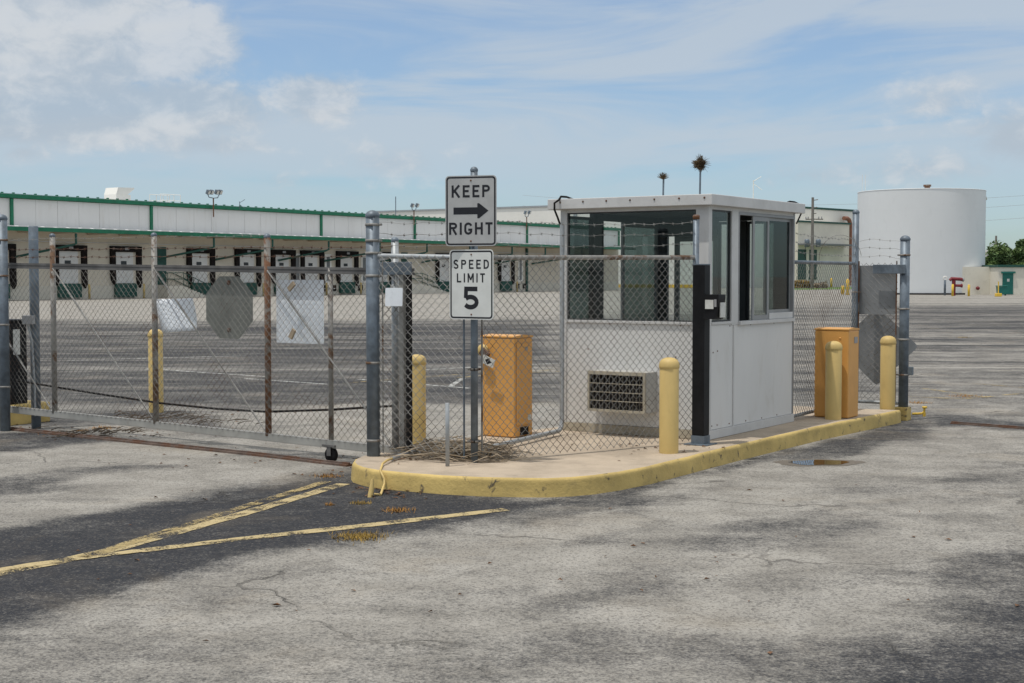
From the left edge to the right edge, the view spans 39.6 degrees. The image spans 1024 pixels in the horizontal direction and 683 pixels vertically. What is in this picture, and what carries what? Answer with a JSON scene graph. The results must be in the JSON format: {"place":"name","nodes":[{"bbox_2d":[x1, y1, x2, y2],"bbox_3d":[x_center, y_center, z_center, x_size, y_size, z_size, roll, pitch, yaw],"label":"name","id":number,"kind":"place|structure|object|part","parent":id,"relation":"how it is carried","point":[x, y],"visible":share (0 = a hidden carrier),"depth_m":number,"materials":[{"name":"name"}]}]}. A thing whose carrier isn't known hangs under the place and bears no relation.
{"place":"outdoors","nodes":[
{"label":"outdoors","id":0,"kind":"place"},
{"bbox_2d":[9,319,27,404],"bbox_3d":[-6.008,0.238,16.829,0.350,1.000,0.440,1,3,30],"label":"gate operator","id":1,"kind":"object","parent":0,"point":[21,400],"visible":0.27,"depth_m":16.80,"materials":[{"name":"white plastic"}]},
{"bbox_2d":[0,288,1023,682],"bbox_3d":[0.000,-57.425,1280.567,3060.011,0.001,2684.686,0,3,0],"label":"ground","id":2,"kind":"structure","parent":0,"point":[840,580],"depth_m":9.34,"materials":[{"name":"grey asphalt"}]},
{"bbox_2d":[0,214,10,430],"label":"gate post","id":3,"kind":"object","parent":2,"relation":"on","point":[5,418],"visible":0.91,"depth_m":15.97,"materials":[{"name":"metal"}]},
{"bbox_2d":[10,400,49,425],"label":"plinth","id":4,"kind":"structure","parent":2,"relation":"on","point":[19,419],"depth_m":16.80,"materials":[{"name":"yellow paint"}]},
{"bbox_2d":[22,226,40,428],"bbox_3d":[-5.478,-0.146,16.218,0.149,2.335,0.203,0,3,0],"label":"gate post","id":5,"kind":"object","parent":2,"relation":"on","point":[33,234],"visible":0.81,"depth_m":16.21,"materials":[{"name":"metal"}]},
{"bbox_2d":[0,549,141,570],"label":"painted line","id":6,"kind":"object","parent":2,"relation":"on","point":[52,561],"visible":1,"depth_m":8.69,"materials":[{"name":"yellow paint"}]},
{"bbox_2d":[88,284,90,298],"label":"guard post","id":7,"kind":"object","parent":2,"relation":"on","point":[89,291],"visible":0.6,"depth_m":106.99,"materials":[{"name":"yellow metal"}]},
{"bbox_2d":[36,411,264,436],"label":"twig litter","id":8,"kind":"object","parent":2,"relation":"on","point":[107,431],"visible":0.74,"depth_m":16.06,"materials":[{"name":"brown plant"}]},
{"bbox_2d":[147,329,163,412],"bbox_3d":[-4.567,0.378,18.241,0.196,1.080,0.197,0,3,0],"label":"bollard","id":9,"kind":"object","parent":2,"relation":"on","point":[160,349],"visible":0.49,"depth_m":18.18,"materials":[{"name":"yellow metal"}]},
{"bbox_2d":[0,483,347,574],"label":"painted line","id":10,"kind":"object","parent":2,"relation":"on","point":[219,519],"visible":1,"depth_m":10.04,"materials":[{"name":"yellow paint"}]},
{"bbox_2d":[11,427,351,466],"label":"gate track","id":11,"kind":"structure","parent":2,"relation":"on","point":[252,453],"depth_m":14.34,"materials":[{"name":"brown metal"}]},
{"bbox_2d":[8,232,414,460],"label":"sliding gate","id":12,"kind":"structure","parent":11,"relation":"on","point":[331,444],"depth_m":13.96,"materials":[{"name":"metal"}]},
{"bbox_2d":[157,298,196,332],"bbox_3d":[-3.441,-0.263,14.579,0.476,0.368,0.112,1,3,27],"label":"bent sign","id":13,"kind":"object","parent":12,"relation":"attached to","point":[178,317],"visible":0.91,"depth_m":14.57,"materials":[{"name":"white metal"}]},
{"bbox_2d":[206,276,252,338],"bbox_3d":[-2.809,-0.336,14.091,0.666,0.618,0.023,2,3,36],"label":"octagon sign","id":14,"kind":"object","parent":12,"relation":"attached to","point":[224,307],"visible":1,"depth_m":14.09,"materials":[{"name":"grey metal"}]},
{"bbox_2d":[276,280,323,343],"bbox_3d":[-2.050,-0.283,13.499,0.624,0.605,0.106,2,3,36],"label":"white sign","id":15,"kind":"object","parent":12,"relation":"attached to","point":[292,334],"visible":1,"depth_m":13.52,"materials":[{"name":"white metal"}]},
{"bbox_2d":[76,481,329,557],"bbox_3d":[-2.123,1.263,10.458,0.117,0.001,3.457,1,3,18],"label":"painted line","id":16,"kind":"object","parent":2,"relation":"on","point":[174,529],"visible":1,"depth_m":10.15,"materials":[{"name":"yellow paint"}]},
{"bbox_2d":[173,370,264,376],"bbox_3d":[-5.533,0.561,25.690,3.438,0.001,0.112,2,3,39],"label":"painted line","id":17,"kind":"object","parent":2,"relation":"on","point":[219,373],"visible":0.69,"depth_m":25.44,"materials":[{"name":"white paint"}]},
{"bbox_2d":[244,378,322,383],"bbox_3d":[-3.768,0.658,23.583,2.013,0.001,0.111,2,3,39],"label":"painted line","id":18,"kind":"object","parent":2,"relation":"on","point":[287,381],"visible":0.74,"depth_m":23.52,"materials":[{"name":"white paint"}]},
{"bbox_2d":[0,192,620,299],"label":"warehouse","id":19,"kind":"structure","parent":2,"relation":"on","point":[67,217],"depth_m":119.01,"materials":[{"name":"green paint"}]},
{"bbox_2d":[8,244,16,298],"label":"dock door","id":20,"kind":"structure","parent":19,"relation":"in","point":[11,253],"depth_m":101.85,"materials":[{"name":"green paint"}]},
{"bbox_2d":[55,245,87,297],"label":"dock door","id":21,"kind":"structure","parent":19,"relation":"in","point":[66,253],"depth_m":106.32,"materials":[{"name":"green paint"}]},
{"bbox_2d":[104,187,133,200],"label":"roof ventilator","id":22,"kind":"object","parent":19,"relation":"on","point":[121,193],"visible":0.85,"depth_m":113.12,"materials":[{"name":"white metal"}]},
{"bbox_2d":[109,246,142,296],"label":"dock door","id":23,"kind":"structure","parent":19,"relation":"in","point":[125,252],"depth_m":110.64,"materials":[{"name":"green paint"}]},
{"bbox_2d":[157,247,166,284],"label":"side door","id":24,"kind":"structure","parent":19,"relation":"in","point":[160,252],"depth_m":113.79,"materials":[{"name":"green paint"}]},
{"bbox_2d":[149,194,180,201],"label":"roof railing","id":25,"kind":"object","parent":19,"relation":"on","point":[167,200],"visible":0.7,"depth_m":118.40,"materials":[{"name":"white metal"}]},
{"bbox_2d":[186,248,215,294],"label":"dock door","id":26,"kind":"structure","parent":19,"relation":"in","point":[204,260],"depth_m":117.37,"materials":[{"name":"green paint"}]},
{"bbox_2d":[205,189,222,216],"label":"floodlight pole","id":27,"kind":"object","parent":19,"relation":"on","point":[212,192],"visible":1,"depth_m":117.73,"materials":[{"name":"metal"}]},
{"bbox_2d":[234,249,261,294],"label":"dock door","id":28,"kind":"structure","parent":19,"relation":"in","point":[238,261],"depth_m":121.99,"materials":[{"name":"green paint"}]},
{"bbox_2d":[270,250,295,293],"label":"dock door","id":29,"kind":"structure","parent":19,"relation":"in","point":[274,261],"depth_m":125.43,"materials":[{"name":"green paint"}]},
{"bbox_2d":[296,254,300,279],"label":"window","id":30,"kind":"structure","parent":19,"relation":"in","point":[297,259],"depth_m":127.19,"materials":[{"name":"grey glass"}]},
{"bbox_2d":[300,250,324,282],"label":"dock door","id":31,"kind":"structure","parent":19,"relation":"in","point":[316,261],"depth_m":128.69,"materials":[{"name":"green paint"}]},
{"bbox_2d":[325,254,331,282],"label":"window","id":32,"kind":"structure","parent":19,"relation":"in","point":[327,256],"depth_m":130.49,"materials":[{"name":"grey glass"}]},
{"bbox_2d":[336,251,358,292],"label":"dock door","id":33,"kind":"structure","parent":19,"relation":"in","point":[353,262],"depth_m":132.71,"materials":[{"name":"green paint"}]},
{"bbox_2d":[361,255,365,282],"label":"window","id":34,"kind":"structure","parent":19,"relation":"in","point":[363,259],"depth_m":134.76,"materials":[{"name":"grey glass"}]},
{"bbox_2d":[380,252,390,292],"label":"dock door","id":35,"kind":"structure","parent":19,"relation":"in","point":[385,283],"depth_m":137.37,"materials":[{"name":"green paint"}]},
{"bbox_2d":[410,203,418,224],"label":"floodlight pole","id":36,"kind":"object","parent":19,"relation":"on","point":[416,205],"visible":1,"depth_m":140.48,"materials":[{"name":"metal"}]},
{"bbox_2d":[435,253,449,291],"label":"dock door","id":37,"kind":"structure","parent":19,"relation":"in","point":[446,272],"depth_m":145.29,"materials":[{"name":"green paint"}]},
{"bbox_2d":[498,260,514,290],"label":"dock door","id":38,"kind":"structure","parent":19,"relation":"in","point":[510,265],"depth_m":155.02,"materials":[{"name":"green paint"}]},
{"bbox_2d":[518,260,522,281],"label":"window","id":39,"kind":"structure","parent":19,"relation":"in","point":[519,264],"depth_m":157.36,"materials":[{"name":"grey glass"}]},
{"bbox_2d":[523,210,530,229],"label":"floodlight pole","id":40,"kind":"object","parent":19,"relation":"attached to","point":[529,212],"visible":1,"depth_m":157.51,"materials":[{"name":"metal"}]},
{"bbox_2d":[136,508,508,551],"bbox_3d":[-1.210,1.293,9.849,2.835,0.001,0.151,-2,3,-34],"label":"painted line","id":41,"kind":"object","parent":2,"relation":"on","point":[333,529],"visible":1,"depth_m":9.80,"materials":[{"name":"yellow paint"}]},
{"bbox_2d":[310,473,340,477],"bbox_3d":[-1.614,1.163,12.397,0.313,0.031,0.253,0,3,0],"label":"weed","id":42,"kind":"object","parent":2,"relation":"on","point":[331,475],"visible":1,"depth_m":12.40,"materials":[{"name":"brown plant"}]},
{"bbox_2d":[348,500,370,504],"bbox_3d":[-1.169,1.230,10.941,0.200,0.032,0.188,0,3,0],"label":"weed","id":43,"kind":"object","parent":2,"relation":"on","point":[358,503],"visible":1,"depth_m":10.94,"materials":[{"name":"brown plant"}]},
{"bbox_2d":[328,529,392,544],"bbox_3d":[-1.025,1.285,9.536,0.501,0.052,0.499,2,3,35],"label":"weed","id":44,"kind":"object","parent":2,"relation":"on","point":[361,536],"visible":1,"depth_m":9.50,"materials":[{"name":"plant"}]},
{"bbox_2d":[367,479,373,496],"bbox_3d":[-1.119,1.168,11.271,0.043,0.158,0.069,1,3,26],"label":"pipe stub","id":45,"kind":"object","parent":2,"relation":"on","point":[371,490],"visible":1,"depth_m":11.26,"materials":[{"name":"yellow paint"}]},
{"bbox_2d":[384,505,415,513],"bbox_3d":[-0.845,1.244,10.582,0.297,0.038,0.262,0,3,0],"label":"weed","id":46,"kind":"object","parent":2,"relation":"on","point":[395,509],"visible":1,"depth_m":10.59,"materials":[{"name":"brown plant"}]},
{"bbox_2d":[16,410,1018,653],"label":"leaf litter","id":47,"kind":"object","parent":2,"relation":"on","point":[769,652],"visible":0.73,"depth_m":11.67,"materials":[{"name":"brown plant"}]},
{"bbox_2d":[351,410,900,497],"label":"kerb","id":48,"kind":"structure","parent":2,"relation":"on","point":[530,487],"depth_m":11.72,"materials":[{"name":"yellow paint"}]},
{"bbox_2d":[374,458,392,495],"bbox_3d":[-1.061,1.111,11.817,0.078,0.190,1.002,0,3,0],"label":"hose","id":49,"kind":"object","parent":48,"relation":"on","point":[383,477],"visible":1,"depth_m":11.65,"materials":[{"name":"yellow paint"}]},
{"bbox_2d":[794,280,809,287],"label":"hedge","id":50,"kind":"object","parent":2,"relation":"on","point":[800,285],"visible":0.64,"depth_m":195.15,"materials":[{"name":"plant"}]},
{"bbox_2d":[789,460,848,464],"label":"puddle","id":51,"kind":"object","parent":2,"relation":"on","point":[821,462],"visible":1,"depth_m":13.31,"materials":[{"name":"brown liquid"}]},
{"bbox_2d":[774,459,864,465],"bbox_3d":[2.893,1.134,13.335,0.885,0.001,0.526,0,3,0],"label":"wet stain","id":52,"kind":"object","parent":2,"relation":"on","point":[787,462],"visible":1,"depth_m":13.33,"materials":[{"name":"grey asphalt"}]},
{"bbox_2d":[814,281,827,287],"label":"hedge","id":53,"kind":"object","parent":2,"relation":"on","point":[820,284],"visible":0.6,"depth_m":196.15,"materials":[{"name":"brown plant"}]},
{"bbox_2d":[846,279,849,294],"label":"yard post","id":54,"kind":"object","parent":2,"relation":"on","point":[847,286],"visible":0.51,"depth_m":129.70,"materials":[{"name":"yellow metal"}]},
{"bbox_2d":[794,210,913,417],"bbox_3d":[3.730,-0.303,16.673,2.388,2.565,0.762,-2,4,-42],"label":"chain link fence","id":55,"kind":"object","parent":2,"relation":"on","point":[902,269],"visible":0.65,"depth_m":17.18,"materials":[{"name":"metal"}]},
{"bbox_2d":[859,266,895,314],"bbox_3d":[4.468,-0.630,17.432,0.493,0.600,0.003,2,3,34],"label":"rectangular sign","id":56,"kind":"object","parent":55,"relation":"attached to","point":[878,295],"visible":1,"depth_m":17.43,"materials":[{"name":"metal"}]},
{"bbox_2d":[859,314,916,383],"bbox_3d":[4.569,0.056,17.804,0.965,0.965,0.003,1,3,16],"label":"diamond sign","id":57,"kind":"object","parent":55,"relation":"attached to","point":[912,344],"visible":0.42,"depth_m":17.81,"materials":[{"name":"metal"}]},
{"bbox_2d":[895,406,910,420],"bbox_3d":[4.746,0.878,17.283,0.160,0.170,0.170,2,3,34],"label":"concrete footing","id":58,"kind":"object","parent":2,"relation":"on","point":[905,413],"visible":0.66,"depth_m":17.20,"materials":[{"name":"yellow paint"}]},
{"bbox_2d":[912,406,926,415],"bbox_3d":[5.080,0.870,17.724,0.182,0.125,0.059,0,3,0],"label":"pipe stub","id":59,"kind":"object","parent":2,"relation":"on","point":[923,412],"visible":1,"depth_m":17.72,"materials":[{"name":"yellow paint"}]},
{"bbox_2d":[857,175,986,294],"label":"water tank","id":60,"kind":"object","parent":2,"relation":"on","point":[944,229],"visible":0.77,"depth_m":131.31,"materials":[{"name":"white metal"}]},
{"bbox_2d":[943,276,946,294],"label":"yard post","id":61,"kind":"object","parent":2,"relation":"on","point":[944,285],"visible":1,"depth_m":127.04,"materials":[{"name":"metal"}]},
{"bbox_2d":[951,284,953,295],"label":"yard post","id":62,"kind":"object","parent":2,"relation":"on","point":[952,289],"visible":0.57,"depth_m":121.97,"materials":[{"name":"yellow metal"}]},
{"bbox_2d":[949,277,963,295],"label":"fire hydrant","id":63,"kind":"object","parent":2,"relation":"on","point":[953,279],"visible":0.89,"depth_m":124.78,"materials":[{"name":"red metal"}]},
{"bbox_2d":[944,393,986,397],"bbox_3d":[6.603,0.779,20.591,0.669,0.042,0.559,0,3,0],"label":"weed","id":64,"kind":"object","parent":2,"relation":"on","point":[965,395],"visible":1,"depth_m":20.63,"materials":[{"name":"brown plant"}]},
{"bbox_2d":[995,281,1001,296],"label":"yard marker","id":65,"kind":"object","parent":2,"relation":"on","point":[998,294],"visible":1,"depth_m":119.48,"materials":[{"name":"yellow paint"}]},
{"bbox_2d":[996,285,1007,295],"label":"rubbish bin","id":66,"kind":"object","parent":2,"relation":"on","point":[1003,289],"visible":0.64,"depth_m":125.22,"materials":[{"name":"teal paint"}]},
{"bbox_2d":[985,240,1023,264],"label":"tree","id":67,"kind":"object","parent":2,"relation":"on","point":[997,254],"visible":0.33,"depth_m":146.11,"materials":[{"name":"green plant"}]},
{"bbox_2d":[1002,239,1023,263],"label":"tree","id":68,"kind":"object","parent":2,"relation":"on","point":[1020,243],"visible":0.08,"depth_m":150.69,"materials":[{"name":"green plant"}]},
{"bbox_2d":[0,0,1023,249],"label":"sky","id":69,"kind":"structure","parent":0,"point":[352,106],"materials":[{"name":"blue"}]},
{"bbox_2d":[377,205,852,287],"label":"plant building","id":70,"kind":"structure","parent":0,"point":[837,222],"depth_m":215.25,"materials":[{"name":"green paint"}]},
{"bbox_2d":[753,177,761,197],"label":"antenna mast","id":71,"kind":"object","parent":70,"relation":"on","point":[756,185],"visible":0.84,"depth_m":213.11,"materials":[{"name":"white metal"}]},
{"bbox_2d":[798,249,805,278],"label":"door","id":72,"kind":"structure","parent":70,"relation":"in","point":[801,256],"depth_m":212.48,"materials":[{"name":"green paint"}]},
{"bbox_2d":[809,250,816,278],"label":"door","id":73,"kind":"structure","parent":70,"relation":"in","point":[815,251],"depth_m":215.04,"materials":[{"name":"green paint"}]},
{"bbox_2d":[355,406,895,477],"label":"pavement","id":74,"kind":"structure","parent":0,"point":[584,461],"depth_m":12.62,"materials":[{"name":"concrete"}]},
{"bbox_2d":[390,447,419,460],"bbox_3d":[-0.945,0.987,12.524,0.063,0.064,0.516,1,3,24],"label":"conduit","id":75,"kind":"object","parent":74,"relation":"on","point":[397,457],"visible":0.57,"depth_m":12.46,"materials":[{"name":"metal"}]},
{"bbox_2d":[412,354,425,443],"bbox_3d":[-0.920,0.624,13.793,0.182,1.000,0.182,0,3,0],"label":"bollard","id":76,"kind":"object","parent":74,"relation":"on","point":[419,385],"visible":0.58,"depth_m":13.72,"materials":[{"name":"yellow metal"}]},
{"bbox_2d":[445,403,449,465],"bbox_3d":[-0.543,0.782,11.963,0.035,0.533,0.035,0,3,0],"label":"stub pipe","id":77,"kind":"object","parent":74,"relation":"on","point":[447,453],"visible":1,"depth_m":11.95,"materials":[{"name":"metal"}]},
{"bbox_2d":[377,434,542,464],"bbox_3d":[-0.490,0.935,12.787,1.521,0.160,1.506,0,3,0],"label":"palm debris","id":78,"kind":"object","parent":74,"relation":"on","point":[440,453],"visible":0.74,"depth_m":12.44,"materials":[{"name":"brown plant"}]},
{"bbox_2d":[478,334,532,437],"bbox_3d":[-0.077,0.434,14.207,0.440,1.013,0.431,2,3,34],"label":"barrier cabinet","id":79,"kind":"object","parent":74,"relation":"on","point":[507,385],"visible":0.69,"depth_m":14.10,"materials":[{"name":"orange metal"}]},
{"bbox_3d":[0.124,0.423,14.128,0.019,0.810,0.270,2,3,34],"label":"door","id":80,"kind":"part","parent":79,"relation":"part of","materials":[{"name":"orange metal"}]},
{"bbox_2d":[491,225,563,445],"bbox_3d":[0.141,-0.093,13.519,0.046,2.083,1.684,1,3,26],"label":"bent pipe","id":81,"kind":"object","parent":74,"relation":"on","point":[535,436],"visible":0.67,"depth_m":14.22,"materials":[{"name":"metal"}]},
{"bbox_2d":[365,167,699,462],"bbox_3d":[0.371,-0.249,12.789,3.284,2.537,0.820,-1,3,-19],"label":"chain link fence","id":82,"kind":"object","parent":74,"relation":"on","point":[373,275],"visible":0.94,"depth_m":12.55,"materials":[{"name":"metal"}]},
{"bbox_2d":[385,288,402,305],"bbox_3d":[-1.031,-0.388,12.414,0.204,0.162,0.003,2,3,37],"label":"blank plate","id":83,"kind":"object","parent":82,"relation":"attached to","point":[393,296],"visible":1,"depth_m":12.41,"materials":[{"name":"white metal"}]},
{"bbox_2d":[445,175,496,245],"bbox_3d":[-0.349,-1.107,12.048,0.458,0.596,0.008,1,3,17],"label":"road sign","id":84,"kind":"object","parent":82,"relation":"attached to","point":[471,210],"visible":1,"depth_m":12.05,"materials":[{"name":"white metal"}]},
{"bbox_2d":[449,249,493,319],"bbox_3d":[-0.346,-0.483,12.067,0.446,0.593,0.008,2,3,32],"label":"road sign","id":85,"kind":"object","parent":82,"relation":"attached to","point":[471,284],"visible":1,"depth_m":12.06,"materials":[{"name":"white metal"}]},
{"bbox_2d":[659,357,679,453],"bbox_3d":[1.418,0.580,12.846,0.186,0.875,0.186,0,3,0],"label":"bollard","id":86,"kind":"object","parent":74,"relation":"on","point":[669,367],"visible":1,"depth_m":12.78,"materials":[{"name":"yellow metal"}]},
{"bbox_2d":[548,194,804,439],"bbox_3d":[1.785,-0.293,15.150,1.860,2.383,2.348,2,3,34],"label":"guard booth","id":87,"kind":"object","parent":74,"relation":"on","point":[751,378],"visible":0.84,"depth_m":14.69,"materials":[{"name":"metal"}]},
{"bbox_2d":[553,196,572,225],"bbox_3d":[0.534,-1.346,14.685,0.060,0.319,0.374,1,3,29],"label":"cable","id":88,"kind":"object","parent":87,"relation":"attached to","point":[556,201],"visible":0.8,"depth_m":14.57,"materials":[{"name":"black rubber"}]},
{"bbox_2d":[570,216,591,318],"bbox_3d":[0.697,-0.506,14.959,0.023,1.610,0.519,2,3,34],"label":"window","id":89,"kind":"structure","parent":87,"relation":"in","point":[577,240],"depth_m":14.98,"materials":[{"name":"clear glass"}]},
{"bbox_2d":[587,369,656,413],"bbox_3d":[1.098,0.497,14.210,0.652,0.405,0.257,2,3,34],"label":"air conditioner","id":90,"kind":"object","parent":87,"relation":"attached to","point":[628,380],"visible":0.81,"depth_m":14.10,"materials":[{"name":"beige metal"}]},
{"bbox_2d":[568,210,695,321],"bbox_3d":[1.192,-0.756,14.272,1.464,1.094,0.028,2,3,34],"label":"window","id":91,"kind":"structure","parent":87,"relation":"in","point":[569,318],"depth_m":14.46,"materials":[{"name":"grey glass"}]},
{"bbox_2d":[621,222,657,319],"bbox_3d":[1.444,-0.553,16.090,0.022,1.560,0.837,2,3,34],"label":"glazed door","id":92,"kind":"structure","parent":87,"relation":"in","point":[639,229],"depth_m":16.06,"materials":[{"name":"clear glass"}]},
{"bbox_2d":[657,172,667,194],"bbox_3d":[1.536,-1.589,14.492,0.125,0.276,0.124,2,3,33],"label":"bristle mast","id":93,"kind":"object","parent":87,"relation":"on","point":[663,176],"visible":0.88,"depth_m":14.48,"materials":[{"name":"metal"}]},
{"bbox_2d":[674,236,717,319],"bbox_3d":[2.096,-0.578,16.193,0.546,1.240,0.025,2,3,34],"label":"glazed door","id":94,"kind":"structure","parent":87,"relation":"in","point":[677,239],"depth_m":16.28,"materials":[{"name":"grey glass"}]},
{"bbox_2d":[690,153,710,193],"bbox_3d":[1.887,-1.662,14.246,0.212,0.445,0.216,0,3,0],"label":"bristle mast","id":95,"kind":"object","parent":87,"relation":"on","point":[700,163],"visible":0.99,"depth_m":14.22,"materials":[{"name":"metal"}]},
{"bbox_2d":[712,210,730,321],"bbox_3d":[2.046,-0.745,14.033,0.026,1.094,0.456,2,3,34],"label":"window","id":96,"kind":"structure","parent":87,"relation":"in","point":[729,212],"depth_m":14.21,"materials":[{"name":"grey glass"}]},
{"bbox_2d":[718,222,726,319],"bbox_3d":[2.425,-0.645,15.972,0.234,1.395,0.025,2,3,34],"label":"window","id":97,"kind":"structure","parent":87,"relation":"in","point":[720,224],"depth_m":16.01,"materials":[{"name":"grey glass"}]},
{"bbox_2d":[746,221,763,319],"bbox_3d":[2.761,-0.635,15.748,0.349,1.395,0.025,2,3,34],"label":"window","id":98,"kind":"structure","parent":87,"relation":"in","point":[748,222],"depth_m":15.82,"materials":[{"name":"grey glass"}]},
{"bbox_2d":[763,218,790,312],"bbox_3d":[2.843,-0.816,15.252,0.016,1.003,0.691,2,3,34],"label":"window","id":99,"kind":"structure","parent":87,"relation":"in","point":[779,229],"depth_m":15.27,"materials":[{"name":"glass"}]},
{"bbox_2d":[787,201,801,223],"bbox_3d":[3.062,-1.404,15.474,0.032,0.248,0.414,2,3,37],"label":"cable","id":100,"kind":"object","parent":87,"relation":"attached to","point":[799,215],"visible":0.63,"depth_m":15.55,"materials":[{"name":"black rubber"}]},
{"bbox_2d":[683,264,725,445],"bbox_3d":[1.833,0.124,13.436,0.346,1.712,0.240,2,3,34],"label":"card reader post","id":101,"kind":"object","parent":74,"relation":"on","point":[707,306],"visible":1,"depth_m":13.41,"materials":[{"name":"metal"}]},
{"bbox_2d":[825,341,842,419],"bbox_3d":[3.583,0.436,15.855,0.192,0.885,0.192,0,3,0],"label":"bollard","id":102,"kind":"object","parent":74,"relation":"on","point":[833,380],"visible":1,"depth_m":15.78,"materials":[{"name":"yellow metal"}]},
{"bbox_2d":[814,327,859,417],"bbox_3d":[3.702,0.343,16.179,0.410,1.013,0.396,2,3,34],"label":"barrier cabinet","id":103,"kind":"object","parent":74,"relation":"on","point":[847,338],"visible":0.72,"depth_m":16.05,"materials":[{"name":"orange metal"}]},
{"bbox_2d":[880,336,896,409],"bbox_3d":[4.521,0.376,17.112,0.192,0.890,0.192,0,3,0],"label":"bollard","id":104,"kind":"object","parent":74,"relation":"on","point":[887,368],"visible":1,"depth_m":17.04,"materials":[{"name":"yellow metal"}]},
{"bbox_2d":[794,287,850,289],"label":"grass","id":105,"kind":"structure","parent":0,"point":[817,288],"depth_m":193.45,"materials":[{"name":"green plant"}]},
{"bbox_2d":[804,197,822,288],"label":"utility pole","id":106,"kind":"object","parent":105,"relation":"on","point":[818,241],"visible":0.98,"depth_m":189.38,"materials":[{"name":"grey wood"}]},
{"bbox_2d":[950,421,1023,428],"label":"gate track","id":107,"kind":"structure","parent":0,"point":[988,425],"depth_m":16.53,"materials":[{"name":"brown metal"}]},
{"bbox_2d":[962,265,1023,294],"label":"pump house","id":108,"kind":"structure","parent":0,"point":[985,278],"depth_m":130.76,"materials":[{"name":"beige paint"}]},
{"bbox_2d":[1001,272,1015,293],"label":"door","id":109,"kind":"structure","parent":108,"relation":"in","point":[1007,279],"depth_m":129.19,"materials":[{"name":"teal paint"}]}
]}

